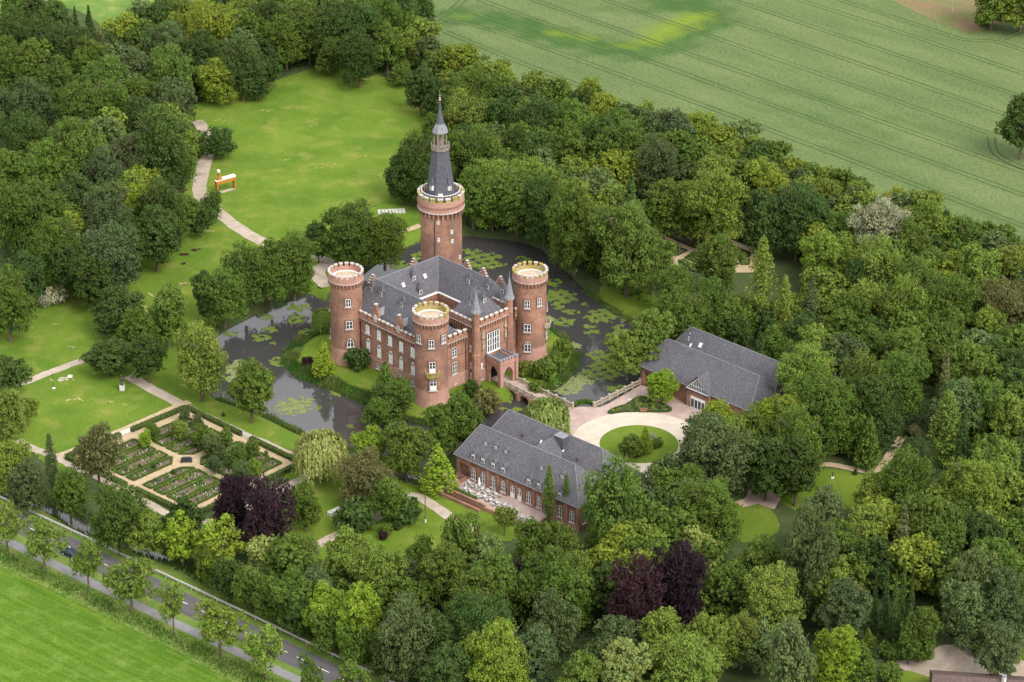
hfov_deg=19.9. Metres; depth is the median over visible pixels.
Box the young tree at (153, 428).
[144,422,161,439]
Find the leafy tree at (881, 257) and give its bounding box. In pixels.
[854,230,905,284]
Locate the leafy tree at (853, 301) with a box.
[831,290,872,318]
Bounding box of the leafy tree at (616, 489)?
[578,452,651,547]
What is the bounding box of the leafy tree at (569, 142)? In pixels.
[552,125,586,174]
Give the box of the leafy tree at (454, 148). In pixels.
[427,129,471,182]
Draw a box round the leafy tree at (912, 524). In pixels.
[908,506,943,538]
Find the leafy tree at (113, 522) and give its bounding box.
[86,479,150,555]
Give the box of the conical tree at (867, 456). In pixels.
[853,413,881,471]
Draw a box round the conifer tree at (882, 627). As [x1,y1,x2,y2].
[873,561,890,640]
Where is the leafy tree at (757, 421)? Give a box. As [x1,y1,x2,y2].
[736,407,778,468]
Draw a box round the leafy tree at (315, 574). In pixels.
[300,565,333,620]
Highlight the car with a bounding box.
[60,547,80,557]
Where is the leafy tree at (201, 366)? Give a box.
[170,320,229,401]
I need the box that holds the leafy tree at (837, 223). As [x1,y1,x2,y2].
[819,210,854,236]
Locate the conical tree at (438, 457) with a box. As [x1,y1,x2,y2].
[418,443,459,497]
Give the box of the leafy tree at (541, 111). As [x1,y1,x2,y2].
[514,91,560,132]
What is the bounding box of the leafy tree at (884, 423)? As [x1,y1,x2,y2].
[857,404,905,452]
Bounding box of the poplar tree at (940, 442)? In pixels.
[927,389,961,467]
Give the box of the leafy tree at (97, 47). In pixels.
[68,35,107,89]
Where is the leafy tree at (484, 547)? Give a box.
[464,530,504,568]
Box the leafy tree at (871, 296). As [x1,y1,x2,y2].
[850,282,892,327]
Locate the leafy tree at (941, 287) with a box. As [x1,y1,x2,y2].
[917,271,982,330]
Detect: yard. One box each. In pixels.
[743,490,780,508]
[880,644,1023,676]
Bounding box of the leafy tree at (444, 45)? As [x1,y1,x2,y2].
[437,41,465,67]
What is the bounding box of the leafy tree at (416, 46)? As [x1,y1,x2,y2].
[403,37,433,67]
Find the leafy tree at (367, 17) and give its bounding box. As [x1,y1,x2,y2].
[333,0,380,65]
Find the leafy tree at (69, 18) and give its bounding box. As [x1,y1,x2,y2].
[59,13,73,28]
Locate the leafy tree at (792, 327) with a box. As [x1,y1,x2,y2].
[782,313,812,343]
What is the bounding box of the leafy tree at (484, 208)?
[473,181,509,231]
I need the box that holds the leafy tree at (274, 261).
[251,237,293,307]
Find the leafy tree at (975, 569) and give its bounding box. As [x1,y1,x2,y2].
[946,546,1002,617]
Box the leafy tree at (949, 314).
[928,305,969,348]
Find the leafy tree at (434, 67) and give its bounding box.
[420,49,447,78]
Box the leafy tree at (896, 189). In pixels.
[879,184,907,203]
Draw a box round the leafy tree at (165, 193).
[134,175,186,238]
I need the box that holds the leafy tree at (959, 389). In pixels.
[930,375,983,435]
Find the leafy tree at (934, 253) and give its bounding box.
[919,246,954,269]
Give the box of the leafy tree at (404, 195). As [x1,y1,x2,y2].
[389,176,416,205]
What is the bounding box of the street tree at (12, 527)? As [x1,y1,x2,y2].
[0,499,24,551]
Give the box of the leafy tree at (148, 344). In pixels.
[124,331,167,382]
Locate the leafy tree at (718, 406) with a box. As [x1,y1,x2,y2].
[699,398,736,423]
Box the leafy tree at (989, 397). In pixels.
[963,376,1005,435]
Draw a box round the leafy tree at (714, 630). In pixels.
[681,610,739,679]
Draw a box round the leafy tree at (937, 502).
[898,489,956,537]
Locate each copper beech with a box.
[209,474,249,544]
[238,473,298,548]
[510,554,529,588]
[605,551,667,641]
[648,537,712,627]
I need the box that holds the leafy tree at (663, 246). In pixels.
[631,229,676,295]
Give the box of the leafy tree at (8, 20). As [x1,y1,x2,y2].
[0,4,27,51]
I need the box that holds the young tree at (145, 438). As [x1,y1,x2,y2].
[137,428,151,447]
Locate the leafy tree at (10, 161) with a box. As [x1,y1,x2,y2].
[0,148,34,201]
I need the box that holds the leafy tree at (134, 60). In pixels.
[115,45,155,80]
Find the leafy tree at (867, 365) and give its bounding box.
[836,347,886,395]
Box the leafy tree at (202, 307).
[189,269,221,324]
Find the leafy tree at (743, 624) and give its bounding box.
[721,611,762,669]
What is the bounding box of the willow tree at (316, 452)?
[291,427,348,489]
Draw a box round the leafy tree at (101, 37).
[92,31,109,48]
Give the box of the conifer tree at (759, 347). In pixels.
[754,326,765,355]
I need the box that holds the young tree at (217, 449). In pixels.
[199,431,226,458]
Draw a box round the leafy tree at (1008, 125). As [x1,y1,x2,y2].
[993,93,1023,159]
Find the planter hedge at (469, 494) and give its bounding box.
[452,487,476,499]
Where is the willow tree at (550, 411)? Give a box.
[524,396,571,434]
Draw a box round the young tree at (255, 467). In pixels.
[248,457,262,477]
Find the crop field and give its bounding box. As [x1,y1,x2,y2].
[424,0,1023,241]
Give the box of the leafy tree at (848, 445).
[836,408,866,457]
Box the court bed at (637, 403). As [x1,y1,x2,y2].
[607,396,671,413]
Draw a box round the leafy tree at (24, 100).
[6,75,57,142]
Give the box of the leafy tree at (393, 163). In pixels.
[382,146,412,195]
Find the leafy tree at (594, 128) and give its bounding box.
[576,114,619,156]
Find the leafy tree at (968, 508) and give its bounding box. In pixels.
[948,493,989,522]
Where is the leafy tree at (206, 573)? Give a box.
[192,542,218,584]
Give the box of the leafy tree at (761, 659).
[740,616,776,675]
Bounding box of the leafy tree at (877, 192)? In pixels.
[865,187,880,196]
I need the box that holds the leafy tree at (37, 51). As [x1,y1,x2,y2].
[9,37,53,88]
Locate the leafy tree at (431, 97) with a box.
[422,76,443,112]
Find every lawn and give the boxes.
[0,63,448,501]
[277,455,520,560]
[292,329,571,423]
[597,284,659,320]
[599,425,677,462]
[730,504,779,541]
[774,468,888,511]
[894,670,928,681]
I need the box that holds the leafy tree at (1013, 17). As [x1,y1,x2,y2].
[991,0,1023,31]
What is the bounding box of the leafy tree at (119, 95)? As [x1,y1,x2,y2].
[93,77,131,116]
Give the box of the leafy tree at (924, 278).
[889,254,939,291]
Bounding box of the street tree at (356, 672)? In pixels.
[331,659,370,681]
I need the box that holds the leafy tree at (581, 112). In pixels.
[550,97,596,133]
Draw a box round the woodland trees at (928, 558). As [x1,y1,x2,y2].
[34,0,1023,626]
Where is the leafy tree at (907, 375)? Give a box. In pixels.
[873,347,932,425]
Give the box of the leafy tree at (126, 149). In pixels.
[107,131,160,178]
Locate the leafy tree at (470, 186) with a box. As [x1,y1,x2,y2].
[457,165,493,229]
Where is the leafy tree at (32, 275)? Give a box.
[4,249,46,307]
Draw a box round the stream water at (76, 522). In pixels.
[0,493,170,560]
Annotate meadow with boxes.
[0,566,231,681]
[45,0,200,29]
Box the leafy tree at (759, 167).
[742,155,780,204]
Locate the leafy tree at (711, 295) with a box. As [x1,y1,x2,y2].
[688,274,735,338]
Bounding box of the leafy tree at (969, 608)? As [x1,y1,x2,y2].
[939,576,992,651]
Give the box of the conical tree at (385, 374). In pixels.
[369,361,395,398]
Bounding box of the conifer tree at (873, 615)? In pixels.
[864,570,879,634]
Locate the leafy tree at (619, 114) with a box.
[608,107,643,126]
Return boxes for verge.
[0,498,300,681]
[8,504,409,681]
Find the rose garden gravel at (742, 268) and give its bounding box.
[645,220,759,271]
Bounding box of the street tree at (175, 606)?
[156,580,184,633]
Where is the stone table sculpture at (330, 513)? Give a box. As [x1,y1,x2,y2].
[327,506,340,516]
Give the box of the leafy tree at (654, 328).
[624,307,676,369]
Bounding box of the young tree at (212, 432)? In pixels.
[201,430,216,447]
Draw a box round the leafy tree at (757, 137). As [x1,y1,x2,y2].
[744,133,766,152]
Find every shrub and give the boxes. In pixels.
[37,293,51,307]
[44,283,68,305]
[301,356,312,365]
[332,495,378,534]
[343,347,370,371]
[378,530,387,539]
[379,522,393,534]
[391,496,422,523]
[392,519,403,529]
[462,379,481,396]
[474,387,501,414]
[518,360,532,376]
[528,380,547,393]
[529,355,557,380]
[547,352,566,371]
[550,338,574,357]
[584,527,594,545]
[634,441,647,456]
[649,432,655,440]
[650,441,657,449]
[652,437,663,447]
[877,641,901,661]
[877,660,903,681]
[906,423,921,437]
[971,642,984,657]
[1014,650,1023,662]
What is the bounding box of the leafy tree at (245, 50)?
[218,33,267,101]
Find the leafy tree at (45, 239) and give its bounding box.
[22,215,82,288]
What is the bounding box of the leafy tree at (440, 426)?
[422,403,460,452]
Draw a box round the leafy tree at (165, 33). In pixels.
[138,19,193,74]
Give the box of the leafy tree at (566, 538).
[537,520,584,555]
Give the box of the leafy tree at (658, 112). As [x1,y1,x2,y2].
[655,108,668,122]
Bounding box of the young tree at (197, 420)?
[192,413,203,426]
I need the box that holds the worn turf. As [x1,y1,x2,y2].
[31,78,367,405]
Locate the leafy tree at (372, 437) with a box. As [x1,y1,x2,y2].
[349,424,389,463]
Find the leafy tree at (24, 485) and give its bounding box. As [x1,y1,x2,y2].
[6,457,48,517]
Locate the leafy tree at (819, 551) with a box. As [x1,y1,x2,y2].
[775,499,840,619]
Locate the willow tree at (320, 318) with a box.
[311,307,330,334]
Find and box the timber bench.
[181,457,191,462]
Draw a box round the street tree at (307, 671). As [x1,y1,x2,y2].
[297,651,323,681]
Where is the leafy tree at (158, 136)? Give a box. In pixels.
[129,103,197,188]
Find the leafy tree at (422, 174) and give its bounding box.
[409,153,457,201]
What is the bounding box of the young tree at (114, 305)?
[87,284,145,337]
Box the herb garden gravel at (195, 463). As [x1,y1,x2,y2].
[75,413,292,507]
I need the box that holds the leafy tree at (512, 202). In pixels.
[485,166,545,234]
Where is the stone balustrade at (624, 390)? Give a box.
[593,378,640,406]
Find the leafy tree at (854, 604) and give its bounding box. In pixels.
[812,576,873,639]
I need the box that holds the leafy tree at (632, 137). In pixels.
[596,118,650,163]
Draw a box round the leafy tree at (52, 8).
[39,0,68,28]
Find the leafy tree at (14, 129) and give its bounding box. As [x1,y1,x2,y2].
[0,109,50,167]
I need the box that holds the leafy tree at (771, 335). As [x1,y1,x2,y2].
[755,323,784,358]
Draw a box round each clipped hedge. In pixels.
[64,431,121,455]
[64,454,127,486]
[130,405,185,431]
[133,486,175,508]
[186,404,243,436]
[201,502,216,514]
[248,435,297,461]
[259,463,296,483]
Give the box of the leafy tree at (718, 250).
[692,232,746,293]
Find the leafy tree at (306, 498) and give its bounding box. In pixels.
[285,477,323,531]
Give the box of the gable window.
[686,378,707,395]
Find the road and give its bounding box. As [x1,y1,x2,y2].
[0,504,359,681]
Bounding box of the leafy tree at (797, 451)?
[768,432,821,506]
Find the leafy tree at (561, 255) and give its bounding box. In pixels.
[550,204,584,266]
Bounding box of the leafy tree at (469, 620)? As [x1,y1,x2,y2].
[446,589,518,665]
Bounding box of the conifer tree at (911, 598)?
[906,565,915,616]
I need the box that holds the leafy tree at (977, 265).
[950,242,1002,306]
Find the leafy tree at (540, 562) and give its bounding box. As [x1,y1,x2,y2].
[519,544,576,585]
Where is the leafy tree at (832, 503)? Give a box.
[793,484,848,539]
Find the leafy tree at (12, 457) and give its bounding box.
[0,438,32,498]
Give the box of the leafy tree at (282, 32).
[260,12,307,69]
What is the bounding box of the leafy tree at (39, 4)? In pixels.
[16,0,46,30]
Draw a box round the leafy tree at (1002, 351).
[976,333,1014,376]
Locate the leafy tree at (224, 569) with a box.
[206,554,244,602]
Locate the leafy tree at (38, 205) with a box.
[8,172,70,249]
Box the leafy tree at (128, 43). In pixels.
[116,39,135,55]
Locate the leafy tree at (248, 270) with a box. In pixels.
[217,238,268,312]
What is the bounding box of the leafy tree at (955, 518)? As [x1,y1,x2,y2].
[930,506,970,551]
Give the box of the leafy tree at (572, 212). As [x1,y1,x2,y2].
[542,177,605,276]
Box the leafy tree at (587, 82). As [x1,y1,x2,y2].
[576,76,606,101]
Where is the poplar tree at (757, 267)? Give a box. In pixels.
[743,235,778,339]
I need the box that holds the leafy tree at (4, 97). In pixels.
[0,87,15,143]
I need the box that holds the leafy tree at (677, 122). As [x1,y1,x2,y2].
[663,112,695,138]
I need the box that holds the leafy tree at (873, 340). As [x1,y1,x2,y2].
[859,326,882,361]
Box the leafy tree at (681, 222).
[673,181,709,242]
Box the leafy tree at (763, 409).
[748,397,781,439]
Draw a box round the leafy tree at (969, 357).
[938,334,1003,391]
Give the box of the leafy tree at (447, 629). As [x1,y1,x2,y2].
[410,604,468,668]
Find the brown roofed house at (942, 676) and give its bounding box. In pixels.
[929,670,1023,681]
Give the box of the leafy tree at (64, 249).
[49,240,81,299]
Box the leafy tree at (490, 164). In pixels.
[465,156,520,225]
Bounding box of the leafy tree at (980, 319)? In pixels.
[968,304,1008,336]
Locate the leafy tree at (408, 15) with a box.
[400,10,417,35]
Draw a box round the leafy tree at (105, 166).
[78,145,123,189]
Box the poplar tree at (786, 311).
[773,274,794,331]
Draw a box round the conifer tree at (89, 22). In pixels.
[84,5,94,32]
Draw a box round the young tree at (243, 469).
[229,459,252,479]
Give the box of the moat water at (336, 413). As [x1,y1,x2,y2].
[210,236,642,479]
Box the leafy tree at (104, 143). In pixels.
[80,134,108,170]
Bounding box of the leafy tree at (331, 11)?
[305,0,354,59]
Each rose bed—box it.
[665,228,702,248]
[669,241,687,255]
[678,259,699,272]
[684,250,702,261]
[738,247,750,257]
[740,258,750,264]
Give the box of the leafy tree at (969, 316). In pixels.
[938,296,974,328]
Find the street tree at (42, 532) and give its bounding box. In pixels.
[20,515,69,571]
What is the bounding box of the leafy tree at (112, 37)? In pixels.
[100,29,123,50]
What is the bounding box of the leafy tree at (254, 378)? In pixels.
[224,356,274,422]
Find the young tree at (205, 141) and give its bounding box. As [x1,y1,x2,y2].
[193,130,211,157]
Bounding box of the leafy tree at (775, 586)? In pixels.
[739,560,808,630]
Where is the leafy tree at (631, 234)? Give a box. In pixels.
[587,197,661,297]
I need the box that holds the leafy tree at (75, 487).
[49,466,89,523]
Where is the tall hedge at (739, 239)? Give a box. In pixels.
[639,194,757,244]
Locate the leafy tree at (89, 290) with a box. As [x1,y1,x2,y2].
[68,250,113,305]
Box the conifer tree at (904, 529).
[892,504,911,586]
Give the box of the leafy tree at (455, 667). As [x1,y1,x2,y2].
[416,639,473,681]
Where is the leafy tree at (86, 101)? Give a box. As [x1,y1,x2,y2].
[52,73,113,130]
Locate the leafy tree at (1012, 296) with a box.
[976,275,1023,332]
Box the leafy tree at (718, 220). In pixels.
[677,166,750,247]
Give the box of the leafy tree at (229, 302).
[197,266,249,327]
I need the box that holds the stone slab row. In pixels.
[378,208,405,213]
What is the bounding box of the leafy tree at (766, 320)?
[755,305,785,346]
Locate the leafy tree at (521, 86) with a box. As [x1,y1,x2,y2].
[514,82,529,96]
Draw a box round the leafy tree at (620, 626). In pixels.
[580,614,653,681]
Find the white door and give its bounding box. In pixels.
[690,396,704,410]
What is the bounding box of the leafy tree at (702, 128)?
[681,110,719,140]
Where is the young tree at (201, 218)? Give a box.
[188,200,217,236]
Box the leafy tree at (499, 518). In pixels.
[492,504,518,535]
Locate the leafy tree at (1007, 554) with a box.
[969,535,1023,574]
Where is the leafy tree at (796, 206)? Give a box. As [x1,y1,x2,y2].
[767,180,829,261]
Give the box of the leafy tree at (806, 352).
[773,341,836,392]
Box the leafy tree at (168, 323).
[147,282,188,347]
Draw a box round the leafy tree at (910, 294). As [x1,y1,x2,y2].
[874,272,931,336]
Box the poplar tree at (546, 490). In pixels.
[542,464,556,522]
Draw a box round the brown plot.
[892,0,1017,32]
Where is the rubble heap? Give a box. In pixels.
[50,377,68,380]
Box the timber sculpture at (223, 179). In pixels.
[214,169,235,192]
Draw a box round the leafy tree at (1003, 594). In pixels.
[976,566,1023,633]
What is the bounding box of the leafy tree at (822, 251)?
[798,229,856,284]
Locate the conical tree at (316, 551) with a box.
[309,533,320,555]
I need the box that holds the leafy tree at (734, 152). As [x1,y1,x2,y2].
[720,141,746,159]
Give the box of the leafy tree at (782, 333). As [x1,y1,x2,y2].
[772,328,793,353]
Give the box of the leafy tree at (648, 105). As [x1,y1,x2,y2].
[636,98,655,113]
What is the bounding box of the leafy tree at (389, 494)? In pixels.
[368,476,410,522]
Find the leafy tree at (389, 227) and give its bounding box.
[356,210,409,270]
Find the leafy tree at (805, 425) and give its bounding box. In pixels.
[773,403,827,473]
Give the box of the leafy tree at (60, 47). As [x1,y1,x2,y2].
[35,20,75,78]
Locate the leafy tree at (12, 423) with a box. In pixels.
[0,387,27,441]
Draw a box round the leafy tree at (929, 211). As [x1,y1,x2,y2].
[902,198,945,225]
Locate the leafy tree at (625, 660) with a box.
[595,636,655,681]
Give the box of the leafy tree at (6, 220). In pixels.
[0,179,34,255]
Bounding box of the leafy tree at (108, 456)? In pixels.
[71,420,126,499]
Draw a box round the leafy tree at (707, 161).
[688,149,735,196]
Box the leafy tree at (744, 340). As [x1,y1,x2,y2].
[722,310,753,347]
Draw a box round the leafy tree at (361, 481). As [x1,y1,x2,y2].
[332,446,396,503]
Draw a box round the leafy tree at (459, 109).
[442,86,489,136]
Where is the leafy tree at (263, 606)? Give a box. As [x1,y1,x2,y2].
[251,574,283,624]
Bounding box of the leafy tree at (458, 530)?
[437,510,485,569]
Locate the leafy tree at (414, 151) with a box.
[392,129,435,204]
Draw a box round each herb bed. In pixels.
[95,438,140,458]
[109,445,155,469]
[113,450,168,475]
[126,455,172,480]
[142,466,195,488]
[151,417,194,440]
[153,423,207,446]
[153,468,207,494]
[166,427,219,452]
[166,475,219,500]
[178,444,205,454]
[184,482,223,505]
[200,441,244,464]
[204,447,245,468]
[217,451,269,475]
[238,457,281,477]
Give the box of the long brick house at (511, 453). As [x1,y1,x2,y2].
[453,409,638,531]
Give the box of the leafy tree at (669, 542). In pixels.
[664,534,673,554]
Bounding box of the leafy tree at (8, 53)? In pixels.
[0,34,32,94]
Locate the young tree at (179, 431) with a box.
[170,419,189,439]
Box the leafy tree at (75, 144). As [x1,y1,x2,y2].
[43,115,105,182]
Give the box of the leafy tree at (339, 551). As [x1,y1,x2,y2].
[320,524,375,586]
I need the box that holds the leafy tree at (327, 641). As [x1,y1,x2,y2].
[308,601,339,655]
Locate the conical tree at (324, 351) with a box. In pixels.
[311,340,336,378]
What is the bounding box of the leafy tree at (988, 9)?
[972,0,1010,29]
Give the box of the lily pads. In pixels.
[222,249,628,427]
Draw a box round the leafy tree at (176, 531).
[155,509,200,566]
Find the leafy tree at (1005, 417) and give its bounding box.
[989,391,1023,441]
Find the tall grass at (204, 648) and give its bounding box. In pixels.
[0,546,284,681]
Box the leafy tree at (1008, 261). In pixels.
[993,244,1023,286]
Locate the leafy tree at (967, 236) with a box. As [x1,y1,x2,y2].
[954,221,984,245]
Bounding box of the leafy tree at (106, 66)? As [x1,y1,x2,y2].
[81,53,131,87]
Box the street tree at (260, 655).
[238,623,285,679]
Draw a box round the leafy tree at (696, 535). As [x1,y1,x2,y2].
[678,522,717,554]
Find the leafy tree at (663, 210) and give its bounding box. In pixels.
[641,177,690,239]
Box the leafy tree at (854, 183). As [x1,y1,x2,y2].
[844,178,870,194]
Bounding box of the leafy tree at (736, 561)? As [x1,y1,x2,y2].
[718,555,747,604]
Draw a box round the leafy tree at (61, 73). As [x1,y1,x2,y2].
[37,54,80,114]
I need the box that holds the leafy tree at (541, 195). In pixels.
[518,172,566,246]
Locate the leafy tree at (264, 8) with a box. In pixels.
[250,0,289,39]
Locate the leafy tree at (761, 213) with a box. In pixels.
[737,186,787,252]
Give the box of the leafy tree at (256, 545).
[245,534,284,574]
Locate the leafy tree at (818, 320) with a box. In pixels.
[797,311,823,336]
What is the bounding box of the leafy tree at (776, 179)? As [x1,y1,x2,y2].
[756,170,789,197]
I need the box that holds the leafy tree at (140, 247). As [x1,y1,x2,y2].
[119,224,149,278]
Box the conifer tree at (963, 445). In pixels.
[949,406,972,468]
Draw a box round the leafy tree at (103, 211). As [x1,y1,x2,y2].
[80,179,137,254]
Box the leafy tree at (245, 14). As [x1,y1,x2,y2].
[223,7,257,35]
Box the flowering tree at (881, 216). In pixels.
[846,195,913,253]
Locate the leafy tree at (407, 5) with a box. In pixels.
[374,0,421,30]
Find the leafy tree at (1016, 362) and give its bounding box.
[994,346,1023,377]
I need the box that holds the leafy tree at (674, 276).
[651,262,695,307]
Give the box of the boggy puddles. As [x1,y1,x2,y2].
[179,248,200,264]
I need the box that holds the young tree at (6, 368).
[0,354,33,390]
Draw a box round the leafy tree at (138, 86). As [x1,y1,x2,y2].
[120,76,158,98]
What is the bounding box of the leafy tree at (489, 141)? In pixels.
[456,122,509,181]
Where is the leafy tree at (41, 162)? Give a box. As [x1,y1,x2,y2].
[15,135,80,209]
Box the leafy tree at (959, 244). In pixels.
[947,238,967,255]
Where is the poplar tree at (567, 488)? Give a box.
[562,474,569,512]
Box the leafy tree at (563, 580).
[532,558,589,638]
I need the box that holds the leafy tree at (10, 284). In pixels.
[0,263,40,341]
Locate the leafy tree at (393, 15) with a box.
[361,0,405,38]
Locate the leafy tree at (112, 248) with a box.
[82,219,142,295]
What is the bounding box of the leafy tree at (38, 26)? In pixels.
[12,9,55,62]
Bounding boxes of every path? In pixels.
[0,535,304,681]
[14,439,311,523]
[17,358,83,385]
[56,400,191,458]
[124,374,292,453]
[191,120,420,287]
[318,492,476,547]
[735,436,904,504]
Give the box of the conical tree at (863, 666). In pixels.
[844,639,877,681]
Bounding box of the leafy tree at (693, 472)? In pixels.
[672,462,704,484]
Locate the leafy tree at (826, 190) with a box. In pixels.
[809,177,843,201]
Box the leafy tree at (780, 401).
[767,393,805,435]
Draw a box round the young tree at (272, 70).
[253,54,283,82]
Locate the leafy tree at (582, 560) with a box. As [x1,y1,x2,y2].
[566,549,595,595]
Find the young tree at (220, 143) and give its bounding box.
[202,125,237,158]
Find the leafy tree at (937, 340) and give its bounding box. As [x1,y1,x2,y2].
[919,318,959,381]
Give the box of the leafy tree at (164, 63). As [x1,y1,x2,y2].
[145,42,197,103]
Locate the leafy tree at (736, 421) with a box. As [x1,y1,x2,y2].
[725,414,756,464]
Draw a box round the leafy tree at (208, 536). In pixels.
[191,513,246,568]
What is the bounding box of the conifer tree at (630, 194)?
[618,170,637,222]
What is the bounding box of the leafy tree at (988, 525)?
[963,509,1007,560]
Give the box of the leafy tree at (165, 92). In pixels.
[148,81,184,113]
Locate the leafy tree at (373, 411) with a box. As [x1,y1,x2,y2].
[360,395,393,427]
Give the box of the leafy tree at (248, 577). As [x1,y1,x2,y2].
[230,564,264,611]
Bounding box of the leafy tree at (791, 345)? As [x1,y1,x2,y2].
[774,339,801,370]
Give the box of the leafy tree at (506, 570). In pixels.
[468,547,520,620]
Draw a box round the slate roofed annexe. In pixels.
[638,326,794,416]
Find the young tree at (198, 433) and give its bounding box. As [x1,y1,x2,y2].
[191,423,208,446]
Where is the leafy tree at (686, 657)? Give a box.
[647,629,725,681]
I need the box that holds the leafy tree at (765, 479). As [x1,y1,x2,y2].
[738,435,785,500]
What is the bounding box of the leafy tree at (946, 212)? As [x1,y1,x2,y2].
[941,205,949,215]
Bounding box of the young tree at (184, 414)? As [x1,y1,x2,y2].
[178,406,190,421]
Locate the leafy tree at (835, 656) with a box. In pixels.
[813,624,861,681]
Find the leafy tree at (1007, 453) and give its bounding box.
[971,438,1023,508]
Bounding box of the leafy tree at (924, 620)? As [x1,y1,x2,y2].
[901,606,943,662]
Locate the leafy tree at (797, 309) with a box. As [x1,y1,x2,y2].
[777,292,806,325]
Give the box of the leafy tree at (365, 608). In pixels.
[333,580,382,651]
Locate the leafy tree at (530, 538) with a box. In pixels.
[511,515,556,567]
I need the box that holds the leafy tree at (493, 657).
[459,616,532,681]
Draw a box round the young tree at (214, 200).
[200,189,222,220]
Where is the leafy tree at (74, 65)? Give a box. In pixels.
[70,43,101,90]
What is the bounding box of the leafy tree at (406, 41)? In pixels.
[398,30,419,65]
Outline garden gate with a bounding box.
[120,427,129,434]
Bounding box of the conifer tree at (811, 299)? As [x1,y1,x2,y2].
[802,273,820,318]
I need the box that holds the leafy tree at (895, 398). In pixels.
[871,387,903,435]
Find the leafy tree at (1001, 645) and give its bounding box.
[973,619,1023,676]
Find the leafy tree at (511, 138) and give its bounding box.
[501,124,540,159]
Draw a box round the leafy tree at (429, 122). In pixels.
[420,111,447,148]
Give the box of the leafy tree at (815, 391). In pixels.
[784,361,857,459]
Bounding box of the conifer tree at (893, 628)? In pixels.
[883,570,899,643]
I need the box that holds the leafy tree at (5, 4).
[0,0,36,27]
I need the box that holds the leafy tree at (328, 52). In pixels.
[315,36,342,75]
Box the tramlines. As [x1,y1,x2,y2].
[430,0,1023,227]
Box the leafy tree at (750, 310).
[732,292,761,339]
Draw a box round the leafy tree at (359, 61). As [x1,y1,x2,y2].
[336,25,381,88]
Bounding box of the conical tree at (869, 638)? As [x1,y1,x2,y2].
[863,627,874,649]
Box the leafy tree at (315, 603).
[301,579,344,637]
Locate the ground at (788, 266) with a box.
[0,0,1023,681]
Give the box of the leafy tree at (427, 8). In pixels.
[411,0,435,20]
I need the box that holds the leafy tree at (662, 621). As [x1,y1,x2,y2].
[637,605,690,680]
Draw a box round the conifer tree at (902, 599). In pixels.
[894,557,907,640]
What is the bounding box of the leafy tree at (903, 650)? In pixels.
[897,620,925,664]
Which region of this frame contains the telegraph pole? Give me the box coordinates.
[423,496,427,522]
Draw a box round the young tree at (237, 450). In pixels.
[226,441,246,464]
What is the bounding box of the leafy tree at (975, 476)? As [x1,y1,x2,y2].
[940,455,1010,527]
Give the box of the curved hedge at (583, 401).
[574,398,592,406]
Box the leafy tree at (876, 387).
[847,372,896,439]
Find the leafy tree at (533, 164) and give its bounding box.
[507,155,558,219]
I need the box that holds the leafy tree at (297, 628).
[277,589,313,639]
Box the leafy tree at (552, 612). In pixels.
[520,587,581,666]
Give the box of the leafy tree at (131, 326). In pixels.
[114,306,156,347]
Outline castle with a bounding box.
[328,97,550,407]
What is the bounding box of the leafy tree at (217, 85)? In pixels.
[193,56,239,104]
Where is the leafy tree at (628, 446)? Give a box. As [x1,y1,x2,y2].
[617,433,641,458]
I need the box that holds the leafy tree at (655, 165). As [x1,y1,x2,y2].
[633,132,680,204]
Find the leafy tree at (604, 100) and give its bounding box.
[587,91,619,114]
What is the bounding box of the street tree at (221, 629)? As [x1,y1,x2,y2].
[193,597,249,656]
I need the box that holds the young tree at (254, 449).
[245,438,260,459]
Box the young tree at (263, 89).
[240,72,272,100]
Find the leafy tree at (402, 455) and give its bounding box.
[383,420,437,481]
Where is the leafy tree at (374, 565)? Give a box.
[342,539,410,624]
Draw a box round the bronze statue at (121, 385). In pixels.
[119,374,124,390]
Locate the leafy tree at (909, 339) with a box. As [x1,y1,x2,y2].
[879,325,927,390]
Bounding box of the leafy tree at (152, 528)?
[124,506,164,558]
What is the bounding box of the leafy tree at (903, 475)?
[873,443,935,505]
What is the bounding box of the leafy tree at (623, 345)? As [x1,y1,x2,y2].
[602,329,648,380]
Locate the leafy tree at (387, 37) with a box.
[372,19,405,74]
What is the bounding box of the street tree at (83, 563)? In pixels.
[69,538,104,591]
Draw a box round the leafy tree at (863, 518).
[842,501,895,557]
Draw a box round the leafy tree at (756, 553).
[734,533,785,575]
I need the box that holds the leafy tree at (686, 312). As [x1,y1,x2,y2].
[651,283,712,340]
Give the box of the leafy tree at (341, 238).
[317,197,379,266]
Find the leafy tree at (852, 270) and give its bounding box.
[840,257,879,290]
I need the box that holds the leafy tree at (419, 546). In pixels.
[403,533,433,565]
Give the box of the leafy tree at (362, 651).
[336,616,372,665]
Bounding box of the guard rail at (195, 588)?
[0,496,394,681]
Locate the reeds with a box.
[215,287,640,459]
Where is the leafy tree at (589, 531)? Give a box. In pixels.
[585,496,621,543]
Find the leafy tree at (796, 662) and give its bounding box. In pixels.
[766,614,818,681]
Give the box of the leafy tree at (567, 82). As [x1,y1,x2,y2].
[553,76,572,107]
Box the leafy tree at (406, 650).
[370,590,437,681]
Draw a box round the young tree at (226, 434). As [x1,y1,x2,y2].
[218,426,233,446]
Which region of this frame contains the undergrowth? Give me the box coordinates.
[0,37,1023,662]
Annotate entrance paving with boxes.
[563,385,700,434]
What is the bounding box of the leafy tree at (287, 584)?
[265,565,313,627]
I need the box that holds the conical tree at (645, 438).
[641,426,653,454]
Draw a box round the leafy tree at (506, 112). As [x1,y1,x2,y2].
[486,96,517,130]
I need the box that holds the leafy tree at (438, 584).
[415,541,470,618]
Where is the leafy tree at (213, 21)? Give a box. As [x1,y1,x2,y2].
[184,0,238,57]
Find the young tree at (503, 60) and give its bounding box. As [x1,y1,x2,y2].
[496,58,510,75]
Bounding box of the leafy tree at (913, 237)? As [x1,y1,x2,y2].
[888,215,931,257]

